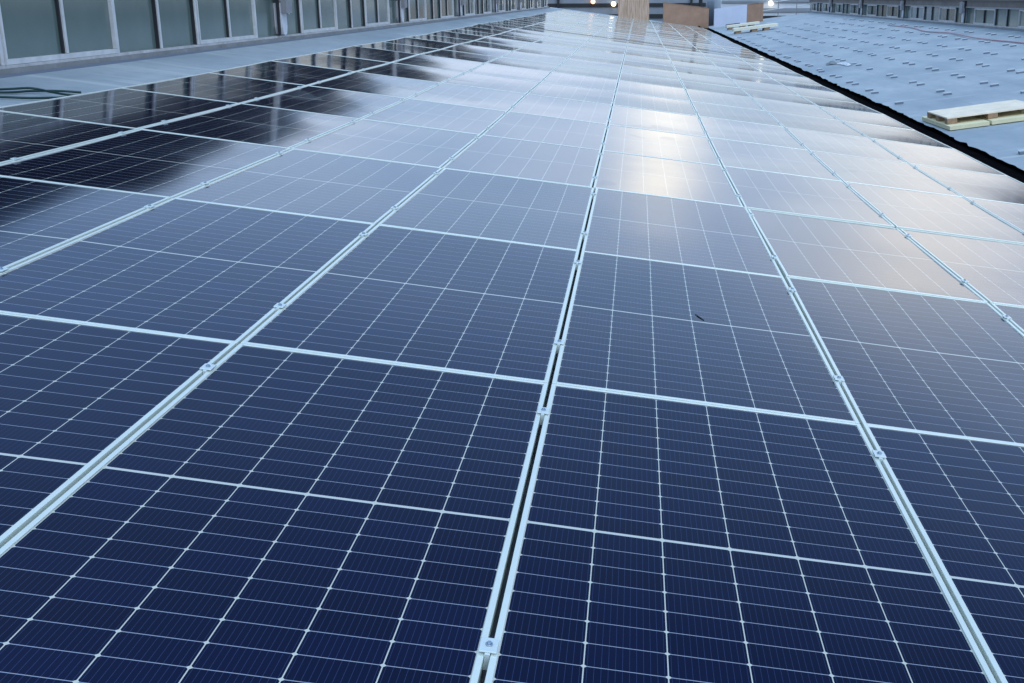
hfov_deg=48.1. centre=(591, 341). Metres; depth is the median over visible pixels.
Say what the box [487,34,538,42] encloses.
solar panel
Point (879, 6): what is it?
window pane
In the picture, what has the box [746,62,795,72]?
solar panel
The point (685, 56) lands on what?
solar panel
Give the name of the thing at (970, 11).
window pane
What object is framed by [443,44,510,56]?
solar panel
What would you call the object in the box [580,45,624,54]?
solar panel
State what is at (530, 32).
solar panel
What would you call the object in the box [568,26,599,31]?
solar panel
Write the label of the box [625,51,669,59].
solar panel
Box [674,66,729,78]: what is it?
solar panel
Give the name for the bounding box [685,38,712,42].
solar panel
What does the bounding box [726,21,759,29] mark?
beam stack
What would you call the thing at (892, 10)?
sash window
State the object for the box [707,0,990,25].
neighbour building
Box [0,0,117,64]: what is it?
sash window
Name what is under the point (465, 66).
solar panel
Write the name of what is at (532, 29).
solar panel
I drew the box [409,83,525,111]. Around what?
solar panel
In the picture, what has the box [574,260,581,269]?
panel clamp
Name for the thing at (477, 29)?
solar panel
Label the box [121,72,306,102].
solar panel
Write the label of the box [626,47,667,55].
solar panel
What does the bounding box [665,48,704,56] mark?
solar panel
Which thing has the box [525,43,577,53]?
solar panel
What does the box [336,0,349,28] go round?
window pane
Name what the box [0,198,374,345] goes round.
solar panel
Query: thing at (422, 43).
solar panel
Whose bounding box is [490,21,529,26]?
solar panel
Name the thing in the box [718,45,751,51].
solar panel
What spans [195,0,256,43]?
sash window
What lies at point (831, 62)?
foil scrap
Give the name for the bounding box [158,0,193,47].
window pane
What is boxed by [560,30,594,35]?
solar panel
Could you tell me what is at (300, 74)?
solar panel
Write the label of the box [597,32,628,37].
solar panel
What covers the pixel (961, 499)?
solar panel
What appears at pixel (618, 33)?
solar panel
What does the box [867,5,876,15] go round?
sash window
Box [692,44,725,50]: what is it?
solar panel
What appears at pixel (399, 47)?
solar panel
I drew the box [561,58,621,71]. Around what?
solar panel
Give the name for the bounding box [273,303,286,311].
panel clamp
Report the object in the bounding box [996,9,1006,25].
window pane
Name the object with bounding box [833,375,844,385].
panel clamp
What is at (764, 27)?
beam stack
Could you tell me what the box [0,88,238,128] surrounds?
solar panel
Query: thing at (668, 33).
solar panel
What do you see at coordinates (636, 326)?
solar panel
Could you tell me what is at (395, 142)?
solar panel
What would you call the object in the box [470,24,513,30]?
solar panel
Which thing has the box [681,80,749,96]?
solar panel
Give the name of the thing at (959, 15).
window pane
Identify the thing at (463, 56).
solar panel
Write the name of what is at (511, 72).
solar panel
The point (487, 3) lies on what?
sash window
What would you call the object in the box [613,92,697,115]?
solar panel
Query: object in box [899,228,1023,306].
solar panel
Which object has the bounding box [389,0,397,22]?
window pane
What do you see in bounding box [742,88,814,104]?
solar panel
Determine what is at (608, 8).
neighbour building
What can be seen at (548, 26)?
solar panel
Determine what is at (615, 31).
solar panel
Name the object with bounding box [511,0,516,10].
sash window
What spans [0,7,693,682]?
roof membrane
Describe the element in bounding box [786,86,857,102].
solar panel
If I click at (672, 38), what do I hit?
solar panel
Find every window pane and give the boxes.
[112,0,155,51]
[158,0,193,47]
[255,0,277,37]
[275,0,297,34]
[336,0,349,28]
[351,0,362,26]
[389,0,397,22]
[397,0,406,21]
[426,0,431,18]
[434,0,438,18]
[454,0,457,16]
[475,0,477,13]
[479,0,481,13]
[863,4,866,14]
[877,5,881,15]
[883,5,886,16]
[905,6,910,18]
[925,7,930,19]
[932,7,938,20]
[957,8,961,22]
[966,8,973,23]
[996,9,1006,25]
[1008,9,1018,26]
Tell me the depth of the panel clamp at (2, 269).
4.26 m
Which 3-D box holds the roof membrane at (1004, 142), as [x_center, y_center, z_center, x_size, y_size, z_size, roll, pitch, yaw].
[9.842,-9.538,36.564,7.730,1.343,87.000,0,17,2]
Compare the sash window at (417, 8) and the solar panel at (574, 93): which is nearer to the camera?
the solar panel at (574, 93)
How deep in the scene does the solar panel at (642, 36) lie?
39.53 m
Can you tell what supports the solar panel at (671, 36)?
on the roof membrane at (104, 77)
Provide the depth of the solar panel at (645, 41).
35.49 m
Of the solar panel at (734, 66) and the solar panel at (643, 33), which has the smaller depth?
the solar panel at (734, 66)
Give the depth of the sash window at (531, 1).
63.26 m
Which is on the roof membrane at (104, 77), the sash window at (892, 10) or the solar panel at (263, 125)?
the solar panel at (263, 125)
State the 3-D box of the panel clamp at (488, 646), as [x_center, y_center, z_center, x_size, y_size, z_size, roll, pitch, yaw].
[-0.205,0.613,2.256,0.036,0.046,0.060,7,17,0]
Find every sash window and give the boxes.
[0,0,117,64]
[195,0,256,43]
[300,0,337,32]
[365,0,389,25]
[409,0,426,20]
[441,0,453,17]
[465,0,474,15]
[484,0,491,12]
[499,0,504,11]
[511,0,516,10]
[521,0,525,8]
[530,0,533,8]
[811,3,816,10]
[823,3,828,11]
[835,4,842,12]
[850,4,857,14]
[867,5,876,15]
[886,5,897,17]
[910,6,923,19]
[938,7,955,21]
[973,8,994,24]
[1018,10,1023,27]
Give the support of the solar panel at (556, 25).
on the roof membrane at (104, 77)
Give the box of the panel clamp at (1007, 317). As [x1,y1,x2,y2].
[1002,315,1011,320]
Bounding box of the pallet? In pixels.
[927,100,1023,124]
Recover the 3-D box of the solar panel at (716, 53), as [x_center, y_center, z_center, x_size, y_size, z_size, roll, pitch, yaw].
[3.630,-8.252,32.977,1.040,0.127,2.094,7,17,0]
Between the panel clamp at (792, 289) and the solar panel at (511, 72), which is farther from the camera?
the solar panel at (511, 72)
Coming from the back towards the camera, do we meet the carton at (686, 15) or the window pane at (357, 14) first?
the carton at (686, 15)
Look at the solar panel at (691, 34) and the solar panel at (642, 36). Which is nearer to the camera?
the solar panel at (642, 36)
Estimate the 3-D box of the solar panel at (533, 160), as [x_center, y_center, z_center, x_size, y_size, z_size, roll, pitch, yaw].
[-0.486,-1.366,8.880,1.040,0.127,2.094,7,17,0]
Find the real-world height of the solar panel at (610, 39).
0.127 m
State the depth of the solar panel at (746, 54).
35.54 m
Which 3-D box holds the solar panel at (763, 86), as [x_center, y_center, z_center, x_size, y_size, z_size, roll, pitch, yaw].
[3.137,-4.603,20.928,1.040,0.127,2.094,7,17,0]
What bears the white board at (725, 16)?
on the roof membrane at (1004, 142)
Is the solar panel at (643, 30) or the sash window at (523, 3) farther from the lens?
the sash window at (523, 3)
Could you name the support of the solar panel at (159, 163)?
on the roof membrane at (104, 77)
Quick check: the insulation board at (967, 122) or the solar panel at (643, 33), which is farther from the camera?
the solar panel at (643, 33)
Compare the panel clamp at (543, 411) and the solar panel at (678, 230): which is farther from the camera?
the solar panel at (678, 230)
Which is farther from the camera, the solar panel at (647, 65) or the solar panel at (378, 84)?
the solar panel at (647, 65)
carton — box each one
[663,2,708,27]
[746,3,763,22]
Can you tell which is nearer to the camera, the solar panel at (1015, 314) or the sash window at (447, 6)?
the solar panel at (1015, 314)
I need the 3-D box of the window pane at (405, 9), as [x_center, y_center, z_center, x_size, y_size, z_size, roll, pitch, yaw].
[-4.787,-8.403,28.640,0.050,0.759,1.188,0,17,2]
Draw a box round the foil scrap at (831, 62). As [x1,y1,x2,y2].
[826,61,836,64]
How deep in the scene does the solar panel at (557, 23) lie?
41.51 m
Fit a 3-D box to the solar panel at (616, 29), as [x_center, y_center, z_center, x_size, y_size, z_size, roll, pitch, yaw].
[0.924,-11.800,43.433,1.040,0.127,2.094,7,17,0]
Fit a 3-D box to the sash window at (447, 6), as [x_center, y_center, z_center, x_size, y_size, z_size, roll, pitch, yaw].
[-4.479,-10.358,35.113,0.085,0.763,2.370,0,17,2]
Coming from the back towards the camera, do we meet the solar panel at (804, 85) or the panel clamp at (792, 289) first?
the solar panel at (804, 85)
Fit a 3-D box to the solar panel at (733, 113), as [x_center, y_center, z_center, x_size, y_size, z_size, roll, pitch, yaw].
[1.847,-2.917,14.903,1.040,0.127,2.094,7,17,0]
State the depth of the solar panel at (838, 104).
18.91 m
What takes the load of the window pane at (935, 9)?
in the window wall at (1003, 14)
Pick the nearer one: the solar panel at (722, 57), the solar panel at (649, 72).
the solar panel at (649, 72)
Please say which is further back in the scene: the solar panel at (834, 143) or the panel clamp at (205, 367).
the solar panel at (834, 143)
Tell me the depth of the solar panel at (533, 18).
43.66 m
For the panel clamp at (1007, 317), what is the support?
attached to the solar panel at (925, 363)
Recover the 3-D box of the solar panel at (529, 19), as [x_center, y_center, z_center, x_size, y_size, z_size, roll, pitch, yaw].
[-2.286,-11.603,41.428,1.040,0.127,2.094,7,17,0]
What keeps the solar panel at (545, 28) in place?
on the roof membrane at (104, 77)
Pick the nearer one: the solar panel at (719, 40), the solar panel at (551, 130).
the solar panel at (551, 130)
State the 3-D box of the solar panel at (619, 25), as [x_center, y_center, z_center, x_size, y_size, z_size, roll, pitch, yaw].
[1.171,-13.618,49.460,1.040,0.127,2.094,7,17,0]
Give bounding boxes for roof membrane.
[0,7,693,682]
[708,12,1023,169]
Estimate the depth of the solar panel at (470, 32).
27.04 m
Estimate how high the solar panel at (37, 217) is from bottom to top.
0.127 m
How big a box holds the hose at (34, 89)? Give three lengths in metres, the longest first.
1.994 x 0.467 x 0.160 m
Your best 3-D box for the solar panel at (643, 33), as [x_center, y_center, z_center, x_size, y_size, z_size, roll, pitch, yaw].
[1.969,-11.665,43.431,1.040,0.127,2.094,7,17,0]
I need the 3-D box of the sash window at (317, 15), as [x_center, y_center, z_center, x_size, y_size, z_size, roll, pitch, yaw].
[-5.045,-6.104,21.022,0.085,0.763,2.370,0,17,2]
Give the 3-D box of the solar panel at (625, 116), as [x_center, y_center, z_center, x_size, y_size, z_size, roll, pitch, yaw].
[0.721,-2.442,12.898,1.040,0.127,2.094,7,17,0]
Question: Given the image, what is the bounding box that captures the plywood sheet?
[618,0,648,20]
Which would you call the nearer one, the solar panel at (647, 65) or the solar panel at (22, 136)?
the solar panel at (22, 136)
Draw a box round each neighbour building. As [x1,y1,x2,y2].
[548,0,706,21]
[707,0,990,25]
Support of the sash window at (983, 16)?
in the window wall at (1003, 14)
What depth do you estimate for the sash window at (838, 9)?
67.30 m
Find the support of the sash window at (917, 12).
in the window wall at (1003, 14)
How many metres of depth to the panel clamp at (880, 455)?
3.54 m
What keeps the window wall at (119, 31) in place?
on the roof membrane at (104, 77)
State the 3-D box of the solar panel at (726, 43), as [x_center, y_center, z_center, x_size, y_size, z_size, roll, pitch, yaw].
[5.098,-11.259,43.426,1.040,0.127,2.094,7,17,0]
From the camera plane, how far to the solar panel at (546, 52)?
22.99 m
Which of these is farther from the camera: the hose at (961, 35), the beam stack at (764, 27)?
the beam stack at (764, 27)
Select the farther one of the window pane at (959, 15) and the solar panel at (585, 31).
the window pane at (959, 15)
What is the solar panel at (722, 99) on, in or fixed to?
on the roof membrane at (104, 77)
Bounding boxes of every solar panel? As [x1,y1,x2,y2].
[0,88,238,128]
[0,111,138,163]
[0,129,290,198]
[0,176,170,267]
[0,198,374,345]
[0,312,235,547]
[0,343,547,682]
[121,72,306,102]
[139,103,359,147]
[175,149,441,225]
[208,61,354,85]
[241,224,578,390]
[243,86,406,118]
[270,53,390,71]
[291,119,479,167]
[308,72,439,98]
[318,46,417,61]
[354,42,436,53]
[357,63,464,82]
[362,98,506,135]
[378,168,593,251]
[382,37,455,48]
[391,54,482,72]
[408,34,473,43]
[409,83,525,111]
[422,49,497,62]
[427,31,485,40]
[442,72,538,94]
[442,135,600,187]
[443,29,496,36]
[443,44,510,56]
[457,26,506,33]
[461,41,522,50]
[468,63,551,82]
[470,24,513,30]
[475,37,531,46]
[482,23,521,28]
[482,111,606,151]
[484,384,996,682]
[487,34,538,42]
[487,57,558,70]
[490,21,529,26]
[500,20,533,25]
[500,31,546,39]
[502,51,565,64]
[507,19,540,23]
[509,29,552,35]
[509,94,611,125]
[513,18,544,21]
[515,47,572,57]
[517,27,555,32]
[519,17,548,20]
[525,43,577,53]
[526,26,561,30]
[528,82,614,104]
[530,15,556,19]
[531,24,565,29]
[533,40,582,48]
[534,14,559,18]
[538,22,569,27]
[541,37,585,44]
[542,21,572,25]
[542,71,617,91]
[547,34,589,41]
[552,251,859,423]
[553,32,592,37]
[553,65,619,79]
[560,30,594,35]
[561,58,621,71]
[564,28,597,33]
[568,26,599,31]
[569,53,622,64]
[575,48,623,59]
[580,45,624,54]
[582,188,782,276]
[584,42,625,50]
[587,38,626,46]
[592,36,627,42]
[593,150,742,205]
[594,34,627,39]
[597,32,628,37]
[599,30,628,35]
[601,29,629,33]
[602,27,629,31]
[603,124,721,165]
[606,25,630,29]
[607,23,630,27]
[609,21,631,24]
[609,105,706,136]
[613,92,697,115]
[616,80,689,100]
[619,73,683,87]
[621,65,679,79]
[623,60,675,71]
[624,54,672,65]
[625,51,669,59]
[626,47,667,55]
[627,43,665,51]
[628,38,661,44]
[628,41,663,47]
[629,34,659,39]
[629,36,660,41]
[630,31,657,35]
[630,32,658,37]
[631,27,654,30]
[631,28,655,32]
[655,30,678,33]
[656,31,680,35]
[657,34,684,38]
[658,36,686,40]
[659,38,690,43]
[660,40,692,45]
[662,42,695,48]
[663,45,700,52]
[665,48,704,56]
[666,52,709,61]
[668,56,714,65]
[671,60,722,72]
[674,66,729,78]
[677,72,738,87]
[679,33,702,36]
[680,34,707,39]
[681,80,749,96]
[682,36,709,40]
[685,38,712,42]
[686,39,716,44]
[686,89,764,110]
[689,41,720,47]
[691,101,782,126]
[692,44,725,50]
[695,47,731,53]
[699,50,738,57]
[699,116,806,149]
[702,53,744,61]
[703,36,728,40]
[706,38,732,42]
[706,57,751,66]
[709,137,841,180]
[712,41,741,46]
[712,62,760,71]
[715,43,745,48]
[717,66,771,78]
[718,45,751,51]
[723,48,757,54]
[723,166,894,227]
[724,73,783,85]
[728,51,764,57]
[731,79,797,94]
[733,54,773,61]
[740,58,783,66]
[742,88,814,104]
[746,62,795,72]
[747,209,987,302]
[752,97,838,119]
[754,67,806,77]
[763,72,819,84]
[766,111,868,137]
[773,79,837,92]
[785,127,906,162]
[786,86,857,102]
[786,277,1023,444]
[803,96,881,113]
[809,150,962,196]
[819,106,913,129]
[842,121,953,148]
[844,181,1023,243]
[863,424,1023,682]
[871,138,1006,175]
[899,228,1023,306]
[909,163,1023,204]
[965,197,1023,230]
[991,303,1023,333]
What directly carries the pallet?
on the insulation board at (967, 122)
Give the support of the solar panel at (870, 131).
on the roof membrane at (104, 77)
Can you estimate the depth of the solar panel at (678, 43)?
37.54 m
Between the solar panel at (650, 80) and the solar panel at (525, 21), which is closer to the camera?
the solar panel at (650, 80)
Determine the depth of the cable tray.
34.15 m
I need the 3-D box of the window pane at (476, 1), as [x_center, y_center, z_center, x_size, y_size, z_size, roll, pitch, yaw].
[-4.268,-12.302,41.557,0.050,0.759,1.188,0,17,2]
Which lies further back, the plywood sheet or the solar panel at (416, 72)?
the plywood sheet
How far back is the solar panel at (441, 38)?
22.99 m
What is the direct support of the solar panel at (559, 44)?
on the roof membrane at (104, 77)
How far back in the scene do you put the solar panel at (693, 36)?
47.60 m
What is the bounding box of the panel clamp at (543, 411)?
[537,407,549,424]
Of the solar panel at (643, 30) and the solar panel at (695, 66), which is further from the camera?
the solar panel at (643, 30)
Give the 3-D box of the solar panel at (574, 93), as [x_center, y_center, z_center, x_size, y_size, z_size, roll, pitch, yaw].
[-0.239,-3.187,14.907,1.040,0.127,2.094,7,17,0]
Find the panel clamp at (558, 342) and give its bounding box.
[554,339,564,353]
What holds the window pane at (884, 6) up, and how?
in the window wall at (1003, 14)
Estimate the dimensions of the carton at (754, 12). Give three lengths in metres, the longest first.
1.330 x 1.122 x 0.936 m
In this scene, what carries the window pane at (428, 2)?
in the window wall at (119, 31)
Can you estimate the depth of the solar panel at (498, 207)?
6.65 m
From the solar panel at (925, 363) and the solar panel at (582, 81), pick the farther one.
the solar panel at (582, 81)
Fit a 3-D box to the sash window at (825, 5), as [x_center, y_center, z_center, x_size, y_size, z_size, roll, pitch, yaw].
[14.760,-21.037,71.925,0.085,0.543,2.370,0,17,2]
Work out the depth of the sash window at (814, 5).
76.57 m
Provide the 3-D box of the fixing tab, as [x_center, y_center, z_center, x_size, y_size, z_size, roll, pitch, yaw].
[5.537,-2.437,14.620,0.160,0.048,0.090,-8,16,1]
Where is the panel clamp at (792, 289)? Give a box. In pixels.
[788,287,795,293]
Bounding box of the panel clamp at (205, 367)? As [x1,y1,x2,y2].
[199,363,216,374]
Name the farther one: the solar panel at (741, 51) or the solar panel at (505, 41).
the solar panel at (741, 51)
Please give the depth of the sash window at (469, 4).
39.89 m
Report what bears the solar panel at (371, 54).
on the roof membrane at (104, 77)
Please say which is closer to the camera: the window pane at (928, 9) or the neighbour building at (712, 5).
the window pane at (928, 9)
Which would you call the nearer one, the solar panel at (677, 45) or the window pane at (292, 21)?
the window pane at (292, 21)
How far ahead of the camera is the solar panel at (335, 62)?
14.87 m
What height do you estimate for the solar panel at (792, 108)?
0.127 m
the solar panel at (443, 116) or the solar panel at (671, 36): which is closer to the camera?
the solar panel at (443, 116)
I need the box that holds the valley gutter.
[698,26,1023,182]
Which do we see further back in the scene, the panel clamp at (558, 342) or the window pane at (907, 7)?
the window pane at (907, 7)
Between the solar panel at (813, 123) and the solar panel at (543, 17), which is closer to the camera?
the solar panel at (813, 123)
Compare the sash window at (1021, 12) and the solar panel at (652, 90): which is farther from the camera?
the sash window at (1021, 12)
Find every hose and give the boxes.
[0,87,80,98]
[888,25,1023,43]
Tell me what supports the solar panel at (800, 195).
on the roof membrane at (104, 77)
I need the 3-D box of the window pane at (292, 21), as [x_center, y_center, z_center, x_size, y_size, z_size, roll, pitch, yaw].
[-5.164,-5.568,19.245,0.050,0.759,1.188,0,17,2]
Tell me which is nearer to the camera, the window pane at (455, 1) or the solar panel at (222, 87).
the solar panel at (222, 87)
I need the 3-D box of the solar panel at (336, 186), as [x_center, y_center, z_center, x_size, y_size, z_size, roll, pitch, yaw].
[-1.591,-0.903,6.859,1.040,0.127,2.094,7,17,0]
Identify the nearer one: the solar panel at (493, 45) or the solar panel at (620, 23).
the solar panel at (493, 45)
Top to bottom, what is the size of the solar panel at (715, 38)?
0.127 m
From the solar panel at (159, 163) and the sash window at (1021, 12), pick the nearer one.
the solar panel at (159, 163)
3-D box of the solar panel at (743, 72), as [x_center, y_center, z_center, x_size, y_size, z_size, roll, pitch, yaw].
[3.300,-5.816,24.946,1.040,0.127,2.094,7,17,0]
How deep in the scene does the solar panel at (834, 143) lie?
12.83 m
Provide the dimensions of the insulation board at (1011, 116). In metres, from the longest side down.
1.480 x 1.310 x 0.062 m
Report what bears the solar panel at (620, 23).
on the roof membrane at (104, 77)
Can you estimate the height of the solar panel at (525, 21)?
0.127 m
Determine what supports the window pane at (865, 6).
in the window wall at (1003, 14)
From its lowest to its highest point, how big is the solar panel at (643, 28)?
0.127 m
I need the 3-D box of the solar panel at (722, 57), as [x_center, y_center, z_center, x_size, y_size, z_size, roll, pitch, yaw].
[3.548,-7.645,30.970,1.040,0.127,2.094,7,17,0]
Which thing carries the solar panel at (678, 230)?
on the roof membrane at (104, 77)
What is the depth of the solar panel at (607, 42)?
31.03 m
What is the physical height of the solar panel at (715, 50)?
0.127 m
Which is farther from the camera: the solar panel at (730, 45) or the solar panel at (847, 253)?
the solar panel at (730, 45)
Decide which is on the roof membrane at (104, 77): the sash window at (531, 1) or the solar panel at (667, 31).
the solar panel at (667, 31)
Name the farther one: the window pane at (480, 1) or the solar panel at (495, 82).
the window pane at (480, 1)
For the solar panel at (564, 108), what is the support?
on the roof membrane at (104, 77)
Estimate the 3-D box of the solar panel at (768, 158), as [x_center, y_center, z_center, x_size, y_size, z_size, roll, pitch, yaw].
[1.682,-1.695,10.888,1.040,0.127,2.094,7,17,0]
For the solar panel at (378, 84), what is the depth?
12.83 m
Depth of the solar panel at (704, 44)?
39.53 m
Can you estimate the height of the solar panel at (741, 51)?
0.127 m
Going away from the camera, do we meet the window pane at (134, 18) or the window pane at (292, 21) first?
the window pane at (134, 18)
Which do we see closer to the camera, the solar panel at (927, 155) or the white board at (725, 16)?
the solar panel at (927, 155)
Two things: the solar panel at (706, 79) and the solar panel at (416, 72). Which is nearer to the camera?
the solar panel at (416, 72)
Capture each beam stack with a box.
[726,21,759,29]
[732,23,777,33]
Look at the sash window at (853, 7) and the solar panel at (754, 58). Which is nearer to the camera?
the solar panel at (754, 58)
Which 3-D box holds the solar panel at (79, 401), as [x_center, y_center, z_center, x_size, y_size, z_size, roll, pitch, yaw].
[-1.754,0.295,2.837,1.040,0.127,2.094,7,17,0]
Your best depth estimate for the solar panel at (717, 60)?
29.02 m
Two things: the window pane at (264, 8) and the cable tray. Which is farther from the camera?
the cable tray
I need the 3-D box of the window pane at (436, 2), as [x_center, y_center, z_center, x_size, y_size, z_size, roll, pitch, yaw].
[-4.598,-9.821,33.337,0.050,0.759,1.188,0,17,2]
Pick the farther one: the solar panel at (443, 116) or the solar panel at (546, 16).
the solar panel at (546, 16)
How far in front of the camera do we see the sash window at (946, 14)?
43.72 m
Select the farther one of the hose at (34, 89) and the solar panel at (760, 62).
the solar panel at (760, 62)
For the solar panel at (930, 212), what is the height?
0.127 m
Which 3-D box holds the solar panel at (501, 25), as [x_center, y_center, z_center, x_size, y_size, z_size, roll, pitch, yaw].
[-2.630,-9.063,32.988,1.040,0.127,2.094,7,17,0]
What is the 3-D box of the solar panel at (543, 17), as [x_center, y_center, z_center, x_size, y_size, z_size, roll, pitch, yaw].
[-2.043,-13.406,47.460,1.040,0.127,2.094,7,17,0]
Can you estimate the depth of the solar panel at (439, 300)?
4.54 m
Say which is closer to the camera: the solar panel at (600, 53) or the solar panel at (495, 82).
the solar panel at (495, 82)
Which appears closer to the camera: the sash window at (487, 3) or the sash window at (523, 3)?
the sash window at (487, 3)
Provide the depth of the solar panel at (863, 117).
16.88 m
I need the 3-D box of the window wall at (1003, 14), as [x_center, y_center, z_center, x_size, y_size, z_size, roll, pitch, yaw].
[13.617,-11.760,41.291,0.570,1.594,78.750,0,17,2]
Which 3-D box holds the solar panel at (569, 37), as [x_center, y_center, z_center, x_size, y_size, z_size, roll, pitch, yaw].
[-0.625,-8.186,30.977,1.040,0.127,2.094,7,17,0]
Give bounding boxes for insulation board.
[922,116,989,129]
[974,110,1023,124]
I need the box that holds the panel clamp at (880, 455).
[872,450,886,463]
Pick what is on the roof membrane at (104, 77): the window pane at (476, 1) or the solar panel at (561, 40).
the solar panel at (561, 40)
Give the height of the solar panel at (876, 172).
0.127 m
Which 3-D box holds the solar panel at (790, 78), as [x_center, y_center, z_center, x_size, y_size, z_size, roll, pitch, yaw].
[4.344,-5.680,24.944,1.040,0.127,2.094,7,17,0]
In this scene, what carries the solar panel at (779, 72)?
on the roof membrane at (104, 77)
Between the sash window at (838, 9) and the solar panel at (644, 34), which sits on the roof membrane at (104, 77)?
the solar panel at (644, 34)
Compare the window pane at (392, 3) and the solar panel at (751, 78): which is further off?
the window pane at (392, 3)
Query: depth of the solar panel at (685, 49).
33.15 m
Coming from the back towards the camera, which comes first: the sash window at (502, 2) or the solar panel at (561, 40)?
the sash window at (502, 2)
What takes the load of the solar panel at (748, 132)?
on the roof membrane at (104, 77)
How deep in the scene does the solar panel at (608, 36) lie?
35.55 m
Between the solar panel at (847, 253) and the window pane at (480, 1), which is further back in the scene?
the window pane at (480, 1)
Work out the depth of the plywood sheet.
68.66 m
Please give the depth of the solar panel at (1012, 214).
9.38 m
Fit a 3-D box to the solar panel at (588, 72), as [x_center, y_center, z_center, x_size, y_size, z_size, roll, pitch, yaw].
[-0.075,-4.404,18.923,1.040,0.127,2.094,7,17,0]
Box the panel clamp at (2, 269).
[0,267,8,271]
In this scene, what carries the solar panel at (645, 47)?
on the roof membrane at (104, 77)
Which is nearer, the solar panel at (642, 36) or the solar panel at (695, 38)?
the solar panel at (642, 36)
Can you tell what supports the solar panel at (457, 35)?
on the roof membrane at (104, 77)
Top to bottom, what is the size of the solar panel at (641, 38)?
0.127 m
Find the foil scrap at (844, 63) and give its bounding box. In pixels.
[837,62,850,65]
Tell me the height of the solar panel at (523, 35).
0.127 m
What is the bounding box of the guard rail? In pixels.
[763,0,811,14]
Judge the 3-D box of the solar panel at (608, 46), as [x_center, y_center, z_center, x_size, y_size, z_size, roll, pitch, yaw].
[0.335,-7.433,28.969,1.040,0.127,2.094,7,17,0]
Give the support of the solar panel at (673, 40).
on the roof membrane at (104, 77)
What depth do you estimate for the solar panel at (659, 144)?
10.78 m
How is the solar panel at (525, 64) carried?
on the roof membrane at (104, 77)
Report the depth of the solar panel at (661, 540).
2.75 m
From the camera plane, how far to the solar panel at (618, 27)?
47.59 m
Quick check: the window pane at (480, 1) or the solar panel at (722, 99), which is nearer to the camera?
the solar panel at (722, 99)
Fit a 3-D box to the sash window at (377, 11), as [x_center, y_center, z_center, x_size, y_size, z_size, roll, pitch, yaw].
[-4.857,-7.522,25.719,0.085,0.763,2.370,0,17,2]
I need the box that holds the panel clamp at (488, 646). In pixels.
[478,637,499,669]
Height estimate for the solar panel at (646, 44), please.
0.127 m
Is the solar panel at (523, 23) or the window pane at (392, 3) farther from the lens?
the solar panel at (523, 23)
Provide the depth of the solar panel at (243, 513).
2.59 m
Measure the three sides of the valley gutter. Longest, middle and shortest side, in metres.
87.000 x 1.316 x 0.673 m
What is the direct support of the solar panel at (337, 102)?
on the roof membrane at (104, 77)
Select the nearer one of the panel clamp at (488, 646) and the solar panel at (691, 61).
the panel clamp at (488, 646)
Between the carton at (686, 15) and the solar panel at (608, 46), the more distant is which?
the carton at (686, 15)
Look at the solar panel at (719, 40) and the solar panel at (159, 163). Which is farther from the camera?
the solar panel at (719, 40)
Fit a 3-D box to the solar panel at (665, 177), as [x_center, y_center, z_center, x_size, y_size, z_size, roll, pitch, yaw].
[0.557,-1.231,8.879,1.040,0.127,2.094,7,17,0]
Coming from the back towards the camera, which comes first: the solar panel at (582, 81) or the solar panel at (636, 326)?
the solar panel at (582, 81)
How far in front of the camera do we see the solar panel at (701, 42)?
41.62 m
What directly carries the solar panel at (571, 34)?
on the roof membrane at (104, 77)
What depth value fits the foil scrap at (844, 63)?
31.57 m
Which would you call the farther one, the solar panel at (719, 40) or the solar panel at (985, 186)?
the solar panel at (719, 40)
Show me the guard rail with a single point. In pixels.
(778, 8)
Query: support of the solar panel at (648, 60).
on the roof membrane at (104, 77)
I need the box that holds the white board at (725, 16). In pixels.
[714,5,746,26]
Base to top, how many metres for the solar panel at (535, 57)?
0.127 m
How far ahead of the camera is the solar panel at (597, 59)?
23.01 m
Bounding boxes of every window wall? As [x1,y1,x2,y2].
[0,0,549,77]
[808,0,1023,31]
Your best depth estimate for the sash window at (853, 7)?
62.53 m
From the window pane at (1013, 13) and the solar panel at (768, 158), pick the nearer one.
the solar panel at (768, 158)
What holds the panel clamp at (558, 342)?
attached to the solar panel at (439, 300)

